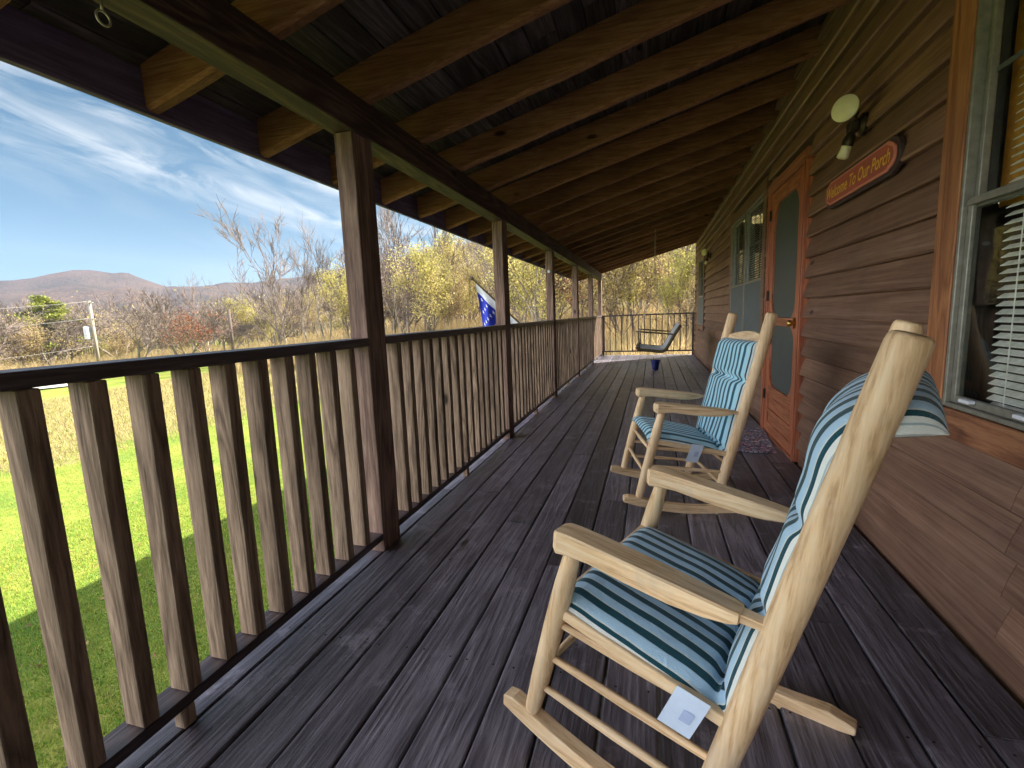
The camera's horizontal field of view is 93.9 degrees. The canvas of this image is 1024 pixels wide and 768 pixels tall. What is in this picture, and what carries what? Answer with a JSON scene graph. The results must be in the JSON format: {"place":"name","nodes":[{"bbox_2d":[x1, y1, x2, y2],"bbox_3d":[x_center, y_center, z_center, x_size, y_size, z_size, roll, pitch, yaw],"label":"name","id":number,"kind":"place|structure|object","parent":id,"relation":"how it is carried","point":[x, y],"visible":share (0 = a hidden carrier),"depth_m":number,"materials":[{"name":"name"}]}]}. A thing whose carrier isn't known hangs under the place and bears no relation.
{"place":"outdoors","nodes":[
{"label":"outdoors","id":0,"kind":"place"},
{"bbox_2d":[0,394,352,767],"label":"grass","id":1,"kind":"structure","parent":0,"point":[94,610],"depth_m":5.23,"materials":[{"name":"plant"}]},
{"bbox_2d":[0,61,470,286],"label":"sky","id":2,"kind":"structure","parent":0,"point":[88,182],"materials":[{"name":"blue"}]},
{"bbox_2d":[0,242,487,330],"bbox_3d":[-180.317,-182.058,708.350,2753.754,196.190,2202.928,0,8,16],"label":"mountain","id":3,"kind":"structure","parent":0,"point":[66,285],"depth_m":783.43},
{"bbox_2d":[0,202,998,767],"bbox_3d":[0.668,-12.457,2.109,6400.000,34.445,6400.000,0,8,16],"label":"ground","id":4,"kind":"structure","parent":0,"point":[48,394],"depth_m":6.14,"materials":[{"name":"plant"}]},
{"bbox_2d":[0,311,41,364],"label":"bare tree","id":5,"kind":"object","parent":4,"relation":"on","point":[9,325],"visible":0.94,"depth_m":45.02,"materials":[{"name":"brown plant"}]},
{"bbox_2d":[0,301,42,355],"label":"bare tree","id":6,"kind":"object","parent":4,"relation":"on","point":[3,310],"visible":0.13,"depth_m":50.78,"materials":[{"name":"brown plant"}]},
{"bbox_2d":[0,332,50,368],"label":"autumn tree","id":7,"kind":"object","parent":4,"relation":"on","point":[20,362],"visible":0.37,"depth_m":47.54,"materials":[{"name":"brown plant"}]},
{"bbox_2d":[0,300,85,365],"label":"bare tree","id":8,"kind":"object","parent":4,"relation":"on","point":[43,321],"visible":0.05,"depth_m":57.34,"materials":[{"name":"brown plant"}]},
{"bbox_2d":[0,311,94,364],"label":"autumn tree","id":9,"kind":"object","parent":4,"relation":"on","point":[32,332],"visible":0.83,"depth_m":47.92,"materials":[{"name":"grey plant"}]},
{"bbox_2d":[0,313,101,366],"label":"bare tree","id":10,"kind":"object","parent":4,"relation":"on","point":[61,348],"visible":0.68,"depth_m":49.12,"materials":[{"name":"brown plant"}]},
{"bbox_2d":[0,294,111,362],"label":"evergreen tree","id":11,"kind":"object","parent":4,"relation":"on","point":[40,301],"visible":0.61,"depth_m":52.77,"materials":[{"name":"green plant"}]},
{"bbox_2d":[0,298,112,363],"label":"bare tree","id":12,"kind":"object","parent":4,"relation":"on","point":[66,355],"visible":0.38,"depth_m":54.12,"materials":[{"name":"brown plant"}]},
{"bbox_2d":[1,297,133,363],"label":"bare tree","id":13,"kind":"object","parent":4,"relation":"on","point":[69,321],"visible":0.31,"depth_m":54.15,"materials":[{"name":"brown plant"}]},
{"bbox_2d":[83,301,99,360],"bbox_3d":[-43.467,-4.782,49.555,1.322,7.572,0.632,-4,8,-14],"label":"utility pole","id":14,"kind":"object","parent":4,"relation":"on","point":[87,331],"visible":0.92,"depth_m":49.30,"materials":[{"name":"wood"}]},
{"bbox_2d":[35,292,162,358],"bbox_3d":[-51.101,-6.783,60.362,13.032,9.850,11.042,-9,10,-39],"label":"bare tree","id":15,"kind":"object","parent":4,"relation":"on","point":[104,350],"visible":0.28,"depth_m":61.12,"materials":[{"name":"brown plant"}]},
{"bbox_2d":[89,298,111,357],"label":"bare tree","id":16,"kind":"object","parent":4,"relation":"on","point":[97,322],"visible":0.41,"depth_m":64.87,"materials":[{"name":"grey plant"}]},
{"bbox_2d":[98,327,135,357],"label":"autumn tree","id":17,"kind":"object","parent":4,"relation":"on","point":[125,343],"visible":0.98,"depth_m":54.55,"materials":[{"name":"grey plant"}]},
{"bbox_2d":[90,285,184,357],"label":"bare tree","id":18,"kind":"object","parent":4,"relation":"on","point":[150,348],"visible":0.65,"depth_m":46.29,"materials":[{"name":"brown plant"}]},
{"bbox_2d":[129,279,179,352],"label":"bare tree","id":19,"kind":"object","parent":4,"relation":"on","point":[162,302],"visible":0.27,"depth_m":59.52,"materials":[{"name":"brown plant"}]},
{"bbox_2d":[0,407,327,709],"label":"fallen leaves","id":20,"kind":"object","parent":4,"relation":"on","point":[39,666],"visible":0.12,"depth_m":6.61,"materials":[{"name":"brown plant"}]},
{"bbox_2d":[0,362,339,481],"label":"dry weeds","id":21,"kind":"object","parent":4,"relation":"on","point":[115,392],"visible":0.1,"depth_m":17.90,"materials":[{"name":"plant"}]},
{"bbox_2d":[150,313,196,354],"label":"autumn tree","id":22,"kind":"object","parent":4,"relation":"on","point":[177,345],"visible":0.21,"depth_m":57.64,"materials":[{"name":"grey plant"}]},
{"bbox_2d":[107,285,253,354],"bbox_3d":[-31.934,-5.407,46.373,10.675,8.391,9.044,-3,8,-8],"label":"bare tree","id":23,"kind":"object","parent":4,"relation":"on","point":[164,326],"visible":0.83,"depth_m":45.75,"materials":[{"name":"brown plant"}]},
{"bbox_2d":[168,268,215,351],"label":"bare tree","id":24,"kind":"object","parent":4,"relation":"on","point":[186,298],"visible":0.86,"depth_m":58.06,"materials":[{"name":"brown plant"}]},
{"bbox_2d":[157,291,238,351],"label":"bare tree","id":25,"kind":"object","parent":4,"relation":"on","point":[213,341],"visible":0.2,"depth_m":59.40,"materials":[{"name":"brown plant"}]},
{"bbox_2d":[158,307,240,351],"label":"autumn tree","id":26,"kind":"object","parent":4,"relation":"on","point":[191,331],"visible":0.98,"depth_m":41.02,"materials":[{"name":"red plant"}]},
{"bbox_2d":[189,302,263,349],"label":"bare tree","id":27,"kind":"object","parent":4,"relation":"on","point":[244,335],"visible":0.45,"depth_m":53.92,"materials":[{"name":"brown plant"}]},
{"bbox_2d":[207,289,247,345],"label":"bare tree","id":28,"kind":"object","parent":4,"relation":"on","point":[214,300],"visible":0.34,"depth_m":61.97,"materials":[{"name":"grey plant"}]},
{"bbox_2d":[227,309,234,349],"bbox_3d":[-26.204,-4.264,44.725,0.312,5.363,0.312,0,8,16],"label":"utility pole","id":29,"kind":"object","parent":4,"relation":"on","point":[230,328],"visible":0.66,"depth_m":44.53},
{"bbox_2d":[218,289,257,346],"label":"autumn tree","id":30,"kind":"object","parent":4,"relation":"on","point":[245,306],"visible":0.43,"depth_m":58.02,"materials":[{"name":"yellow plant"}]},
{"bbox_2d":[227,303,250,346],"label":"autumn tree","id":31,"kind":"object","parent":4,"relation":"on","point":[240,315],"visible":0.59,"depth_m":56.43,"materials":[{"name":"yellow plant"}]},
{"bbox_2d":[190,197,315,343],"bbox_3d":[-26.198,-10.671,50.826,13.140,15.970,9.154,-9,11,-40],"label":"bare tree","id":32,"kind":"object","parent":4,"relation":"on","point":[272,277],"visible":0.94,"depth_m":50.02,"materials":[{"name":"grey plant"}]},
{"bbox_2d":[248,307,292,342],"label":"autumn tree","id":33,"kind":"object","parent":4,"relation":"on","point":[268,327],"visible":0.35,"depth_m":54.18,"materials":[{"name":"yellow plant"}]},
{"bbox_2d":[238,285,310,345],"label":"bare tree","id":34,"kind":"object","parent":4,"relation":"on","point":[264,311],"visible":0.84,"depth_m":50.34,"materials":[{"name":"grey plant"}]},
{"bbox_2d":[260,287,292,344],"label":"bare tree","id":35,"kind":"object","parent":4,"relation":"on","point":[278,305],"visible":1,"depth_m":46.17,"materials":[{"name":"grey plant"}]},
{"bbox_2d":[252,258,304,343],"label":"bare tree","id":36,"kind":"object","parent":4,"relation":"on","point":[265,300],"visible":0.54,"depth_m":57.37,"materials":[{"name":"brown plant"}]},
{"bbox_2d":[278,232,329,341],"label":"bare tree","id":37,"kind":"object","parent":4,"relation":"on","point":[305,286],"visible":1,"depth_m":40.93,"materials":[{"name":"grey plant"}]},
{"bbox_2d":[288,294,327,333],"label":"autumn tree","id":38,"kind":"object","parent":4,"relation":"on","point":[309,316],"visible":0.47,"depth_m":74.84,"materials":[{"name":"yellow plant"}]},
{"bbox_2d":[285,211,343,339],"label":"bare tree","id":39,"kind":"object","parent":4,"relation":"on","point":[323,265],"visible":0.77,"depth_m":52.81,"materials":[{"name":"grey plant"}]},
{"bbox_2d":[298,252,335,339],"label":"bare tree","id":40,"kind":"object","parent":4,"relation":"on","point":[329,315],"visible":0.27,"depth_m":56.33,"materials":[{"name":"brown plant"}]},
{"bbox_2d":[302,287,334,332],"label":"autumn tree","id":41,"kind":"object","parent":4,"relation":"on","point":[311,307],"visible":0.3,"depth_m":83.50,"materials":[{"name":"yellow plant"}]},
{"bbox_2d":[312,254,348,337],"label":"autumn tree","id":42,"kind":"object","parent":4,"relation":"on","point":[342,282],"visible":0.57,"depth_m":45.07,"materials":[{"name":"yellow plant"}]},
{"bbox_2d":[315,277,350,338],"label":"autumn tree","id":43,"kind":"object","parent":4,"relation":"on","point":[336,307],"visible":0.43,"depth_m":44.02,"materials":[{"name":"yellow plant"}]},
{"bbox_2d":[0,300,694,373],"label":"brush","id":44,"kind":"object","parent":4,"relation":"on","point":[312,337],"visible":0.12,"depth_m":38.99,"materials":[{"name":"beige plant"}]},
{"bbox_2d":[319,278,393,319],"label":"bare tree","id":45,"kind":"object","parent":4,"relation":"on","point":[324,305],"visible":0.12,"depth_m":56.34,"materials":[{"name":"grey plant"}]},
{"bbox_2d":[310,245,417,323],"bbox_3d":[-17.144,-10.557,56.731,12.877,12.653,10.910,4,10,38],"label":"bare tree","id":46,"kind":"object","parent":4,"relation":"on","point":[341,256],"visible":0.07,"depth_m":55.46,"materials":[{"name":"grey plant"}]},
{"bbox_2d":[324,258,404,316],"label":"bare tree","id":47,"kind":"object","parent":4,"relation":"on","point":[343,284],"visible":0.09,"depth_m":52.35,"materials":[{"name":"grey plant"}]},
{"bbox_2d":[0,215,762,363],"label":"hillside wood","id":48,"kind":"object","parent":4,"relation":"on","point":[143,349],"visible":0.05,"depth_m":87.85,"materials":[{"name":"brown plant"}]},
{"bbox_2d":[341,207,425,332],"bbox_3d":[-9.680,-10.213,39.021,7.442,14.838,5.027,5,11,41],"label":"bare tree","id":49,"kind":"object","parent":4,"relation":"on","point":[389,247],"visible":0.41,"depth_m":39.30,"materials":[{"name":"grey plant"}]},
{"bbox_2d":[378,219,417,326],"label":"bare tree","id":50,"kind":"object","parent":4,"relation":"on","point":[386,295],"visible":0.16,"depth_m":44.27,"materials":[{"name":"grey plant"}]},
{"bbox_2d":[379,240,423,331],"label":"bare tree","id":51,"kind":"object","parent":4,"relation":"on","point":[396,325],"visible":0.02,"depth_m":54.31,"materials":[{"name":"grey plant"}]},
{"bbox_2d":[376,205,430,331],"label":"bare tree","id":52,"kind":"object","parent":4,"relation":"on","point":[398,234],"visible":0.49,"depth_m":43.69,"materials":[{"name":"grey plant"}]},
{"bbox_2d":[380,259,438,329],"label":"bare tree","id":53,"kind":"object","parent":4,"relation":"on","point":[416,320],"visible":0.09,"depth_m":54.13,"materials":[{"name":"grey plant"}]},
{"bbox_2d":[379,244,444,332],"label":"bare tree","id":54,"kind":"object","parent":4,"relation":"on","point":[405,314],"visible":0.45,"depth_m":38.27,"materials":[{"name":"grey plant"}]},
{"bbox_2d":[384,242,456,330],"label":"autumn tree","id":55,"kind":"object","parent":4,"relation":"on","point":[415,287],"visible":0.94,"depth_m":34.21,"materials":[{"name":"yellow plant"}]},
{"bbox_2d":[382,237,465,328],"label":"autumn tree","id":56,"kind":"object","parent":4,"relation":"on","point":[411,296],"visible":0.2,"depth_m":41.55,"materials":[{"name":"yellow plant"}]},
{"bbox_2d":[383,263,472,330],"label":"autumn tree","id":57,"kind":"object","parent":4,"relation":"on","point":[448,304],"visible":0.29,"depth_m":40.32,"materials":[{"name":"yellow plant"}]},
{"bbox_2d":[403,234,456,330],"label":"autumn tree","id":58,"kind":"object","parent":4,"relation":"on","point":[414,256],"visible":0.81,"depth_m":34.85,"materials":[{"name":"yellow plant"}]},
{"bbox_2d":[399,226,475,326],"bbox_3d":[-7.211,-10.620,42.374,7.065,14.087,4.773,3,9,31],"label":"bare tree","id":59,"kind":"object","parent":4,"relation":"on","point":[435,238],"visible":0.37,"depth_m":41.88,"materials":[{"name":"brown plant"}]},
{"bbox_2d":[414,230,466,326],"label":"autumn tree","id":60,"kind":"object","parent":4,"relation":"on","point":[449,239],"visible":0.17,"depth_m":48.95,"materials":[{"name":"yellow plant"}]},
{"bbox_2d":[421,236,476,329],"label":"autumn tree","id":61,"kind":"object","parent":4,"relation":"on","point":[450,255],"visible":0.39,"depth_m":46.86,"materials":[{"name":"yellow plant"}]},
{"bbox_2d":[447,264,485,324],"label":"autumn tree","id":62,"kind":"object","parent":4,"relation":"on","point":[460,311],"visible":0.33,"depth_m":47.12,"materials":[{"name":"yellow plant"}]},
{"bbox_2d":[446,235,494,296],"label":"bare tree","id":63,"kind":"object","parent":4,"relation":"on","point":[479,259],"visible":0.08,"depth_m":37.14,"materials":[{"name":"brown plant"}]},
{"bbox_2d":[448,240,493,297],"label":"bare tree","id":64,"kind":"object","parent":4,"relation":"on","point":[476,247],"visible":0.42,"depth_m":41.22,"materials":[{"name":"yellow plant"}]},
{"bbox_2d":[458,258,485,324],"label":"autumn tree","id":65,"kind":"object","parent":4,"relation":"on","point":[472,292],"visible":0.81,"depth_m":42.92,"materials":[{"name":"yellow plant"}]},
{"bbox_2d":[435,261,509,323],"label":"autumn tree","id":66,"kind":"object","parent":4,"relation":"on","point":[476,298],"visible":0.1,"depth_m":55.07,"materials":[{"name":"yellow plant"}]},
{"bbox_2d":[471,244,544,322],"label":"autumn tree","id":67,"kind":"object","parent":4,"relation":"on","point":[488,250],"visible":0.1,"depth_m":34.50,"materials":[{"name":"yellow plant"}]},
{"bbox_2d":[477,244,555,322],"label":"bare tree","id":68,"kind":"object","parent":4,"relation":"on","point":[513,310],"visible":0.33,"depth_m":24.20,"materials":[{"name":"grey plant"}]},
{"bbox_2d":[476,248,568,320],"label":"autumn tree","id":69,"kind":"object","parent":4,"relation":"on","point":[542,301],"visible":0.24,"depth_m":23.15,"materials":[{"name":"yellow plant"}]},
{"bbox_2d":[508,259,556,321],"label":"autumn tree","id":70,"kind":"object","parent":4,"relation":"on","point":[524,308],"visible":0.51,"depth_m":24.86,"materials":[{"name":"yellow plant"}]},
{"bbox_2d":[512,260,568,320],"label":"bare tree","id":71,"kind":"object","parent":4,"relation":"on","point":[543,284],"visible":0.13,"depth_m":26.69,"materials":[{"name":"grey plant"}]},
{"bbox_2d":[510,257,580,320],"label":"autumn tree","id":72,"kind":"object","parent":4,"relation":"on","point":[538,297],"visible":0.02,"depth_m":31.02,"materials":[{"name":"yellow plant"}]},
{"bbox_2d":[529,274,596,318],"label":"autumn tree","id":73,"kind":"object","parent":4,"relation":"on","point":[564,290],"visible":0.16,"depth_m":28.01,"materials":[{"name":"yellow plant"}]},
{"bbox_2d":[529,356,690,766],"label":"floor frame","id":74,"kind":"object","parent":4,"relation":"on","point":[627,510],"depth_m":3.56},
{"bbox_2d":[116,354,1023,767],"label":"porch floor","id":75,"kind":"structure","parent":74,"relation":"on","point":[416,644],"depth_m":1.64,"materials":[{"name":"grey wood"}]},
{"bbox_2d":[0,338,382,767],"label":"porch railing","id":76,"kind":"object","parent":75,"relation":"on","point":[149,712],"visible":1,"depth_m":1.38,"materials":[{"name":"wood"}]},
{"bbox_2d":[0,0,851,550],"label":"porch roof","id":77,"kind":"structure","parent":75,"relation":"on","point":[580,140],"depth_m":2.53,"materials":[{"name":"wood"}]},
{"bbox_2d":[95,0,111,27],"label":"screw eye","id":78,"kind":"object","parent":77,"relation":"attached to","point":[101,9],"visible":1,"depth_m":1.23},
{"bbox_2d":[470,276,519,325],"bbox_3d":[-0.015,-0.542,6.462,1.023,1.814,0.086,-3,8,-7],"label":"flag","id":79,"kind":"object","parent":77,"relation":"attached to","point":[487,308],"visible":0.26,"depth_m":6.36,"materials":[{"name":"blue fabric"}]},
{"bbox_2d":[635,229,681,352],"bbox_3d":[2.691,-1.674,8.803,0.774,2.114,1.251,0,8,16],"label":"porch swing","id":80,"kind":"object","parent":77,"relation":"hanging from","point":[663,347],"visible":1,"depth_m":8.43,"materials":[{"name":"metal"}]},
{"bbox_2d":[385,325,509,524],"bbox_3d":[-0.372,0.139,3.472,0.116,1.073,2.061,0,8,16],"label":"porch railing","id":81,"kind":"object","parent":75,"relation":"on","point":[447,398],"visible":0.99,"depth_m":3.07,"materials":[{"name":"wood"}]},
{"bbox_2d":[511,320,554,427],"bbox_3d":[0.248,-0.184,5.583,0.116,1.073,2.061,0,8,16],"label":"porch railing","id":82,"kind":"object","parent":75,"relation":"on","point":[532,362],"visible":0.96,"depth_m":5.32,"materials":[{"name":"wood"}]},
{"bbox_2d":[556,318,578,391],"bbox_3d":[0.869,-0.507,7.693,0.116,1.073,2.061,0,8,16],"label":"porch railing","id":83,"kind":"object","parent":75,"relation":"on","point":[566,350],"visible":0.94,"depth_m":7.50,"materials":[{"name":"wood"}]},
{"bbox_2d":[579,317,592,371],"bbox_3d":[1.489,-0.831,9.803,0.116,1.073,2.061,0,8,16],"label":"porch railing","id":84,"kind":"object","parent":75,"relation":"on","point":[585,338],"visible":0.89,"depth_m":9.63,"materials":[{"name":"wood"}]},
{"bbox_2d":[593,316,601,359],"bbox_3d":[2.078,-1.137,11.806,0.116,1.073,1.835,0,8,16],"label":"porch railing","id":85,"kind":"object","parent":75,"relation":"on","point":[597,335],"visible":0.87,"depth_m":11.70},
{"bbox_2d":[602,312,694,355],"bbox_3d":[3.515,-1.279,12.416,2.315,1.073,0.075,0,8,16],"label":"end railing","id":86,"kind":"object","parent":75,"relation":"on","point":[603,331],"visible":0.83,"depth_m":12.42,"materials":[{"name":"wood"}]},
{"bbox_2d":[610,312,777,514],"bbox_3d":[1.066,0.133,2.927,0.775,1.150,0.608,3,8,4],"label":"rocking chair","id":87,"kind":"object","parent":75,"relation":"on","point":[763,337],"visible":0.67,"depth_m":2.69,"materials":[{"name":"brown wood"}]},
{"bbox_2d":[631,337,756,462],"bbox_3d":[1.069,0.062,2.900,0.557,0.686,0.565,3,8,4],"label":"chair cushion","id":88,"kind":"object","parent":87,"relation":"on","point":[732,364],"visible":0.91,"depth_m":2.77,"materials":[{"name":"fabric"}]},
{"bbox_2d":[503,319,935,767],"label":"rocking chair","id":89,"kind":"object","parent":75,"relation":"on","point":[896,372],"visible":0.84,"depth_m":0.95,"materials":[{"name":"brown wood"}]},
{"bbox_2d":[568,370,949,738],"bbox_3d":[0.528,0.314,1.139,0.640,0.768,0.565,11,15,38],"label":"chair cushion","id":90,"kind":"object","parent":89,"relation":"on","point":[707,658],"visible":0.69,"depth_m":1.04,"materials":[{"name":"fabric"}]},
{"bbox_2d":[737,428,776,453],"bbox_3d":[2.076,0.483,4.162,0.365,0.010,0.820,0,8,16],"label":"doormat","id":91,"kind":"object","parent":75,"relation":"on","point":[755,441],"visible":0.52,"depth_m":4.03,"materials":[{"name":"fabric"}]},
{"bbox_2d":[571,255,660,325],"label":"autumn tree","id":92,"kind":"object","parent":4,"relation":"on","point":[617,290],"visible":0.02,"depth_m":29.66,"materials":[{"name":"yellow plant"}]},
{"bbox_2d":[560,259,677,338],"bbox_3d":[5.518,-4.646,23.152,6.605,7.242,4.416,-2,8,0],"label":"autumn tree","id":93,"kind":"object","parent":4,"relation":"on","point":[615,300],"visible":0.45,"depth_m":23.09,"materials":[{"name":"yellow plant"}]},
{"bbox_2d":[605,260,664,337],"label":"autumn tree","id":94,"kind":"object","parent":4,"relation":"on","point":[631,297],"visible":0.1,"depth_m":23.43,"materials":[{"name":"yellow plant"}]},
{"bbox_2d":[633,252,694,322],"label":"autumn tree","id":95,"kind":"object","parent":4,"relation":"on","point":[658,270],"visible":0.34,"depth_m":30.82,"materials":[{"name":"yellow plant"}]},
{"bbox_2d":[651,248,695,334],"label":"autumn tree","id":96,"kind":"object","parent":4,"relation":"on","point":[685,271],"visible":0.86,"depth_m":22.18,"materials":[{"name":"yellow plant"}]},
{"bbox_2d":[666,265,694,332],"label":"autumn tree","id":97,"kind":"object","parent":4,"relation":"on","point":[686,306],"visible":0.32,"depth_m":22.26,"materials":[{"name":"yellow plant"}]},
{"bbox_2d":[637,214,761,335],"bbox_3d":[9.052,-6.182,23.758,6.954,9.651,6.335,3,10,33],"label":"autumn tree","id":98,"kind":"object","parent":4,"relation":"on","point":[646,265],"visible":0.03,"depth_m":24.55,"materials":[{"name":"yellow plant"}]},
{"bbox_2d":[694,0,1023,708],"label":"house","id":99,"kind":"structure","parent":4,"relation":"on","point":[929,236],"depth_m":2.01,"materials":[{"name":"brown wood"}]},
{"bbox_2d":[697,254,705,330],"bbox_3d":[4.174,-2.024,10.499,0.076,1.640,1.350,0,8,16],"label":"window","id":100,"kind":"structure","parent":99,"relation":"in","point":[701,268],"depth_m":10.59,"materials":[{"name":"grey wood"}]},
{"bbox_2d":[728,176,771,332],"bbox_3d":[2.736,-1.265,5.544,0.111,1.640,2.180,0,8,16],"label":"window","id":101,"kind":"structure","parent":99,"relation":"in","point":[746,299],"depth_m":5.42,"materials":[{"name":"grey wood"}]},
{"bbox_2d":[760,146,815,461],"bbox_3d":[2.240,-0.599,3.917,0.180,2.214,1.130,0,8,16],"label":"screen door","id":102,"kind":"structure","parent":99,"relation":"in","point":[789,203],"depth_m":3.82,"materials":[{"name":"orange"}]},
{"bbox_2d":[831,94,868,159],"bbox_3d":[1.717,-1.295,2.421,0.211,0.275,0.142,-7,9,-30],"label":"wall lamp","id":103,"kind":"object","parent":99,"relation":"attached to","point":[845,108],"visible":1,"depth_m":2.39,"materials":[{"name":"glass"}]},
{"bbox_2d":[826,134,905,208],"bbox_3d":[1.785,-1.065,2.467,0.036,0.166,0.906,0,8,16],"label":"welcome sign","id":104,"kind":"object","parent":99,"relation":"attached to","point":[882,162],"visible":1,"depth_m":2.32,"materials":[{"name":"brown wood"}]},
{"bbox_2d":[925,0,1023,469],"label":"window","id":105,"kind":"structure","parent":99,"relation":"in","point":[994,429],"depth_m":1.60,"materials":[{"name":"grey wood"}]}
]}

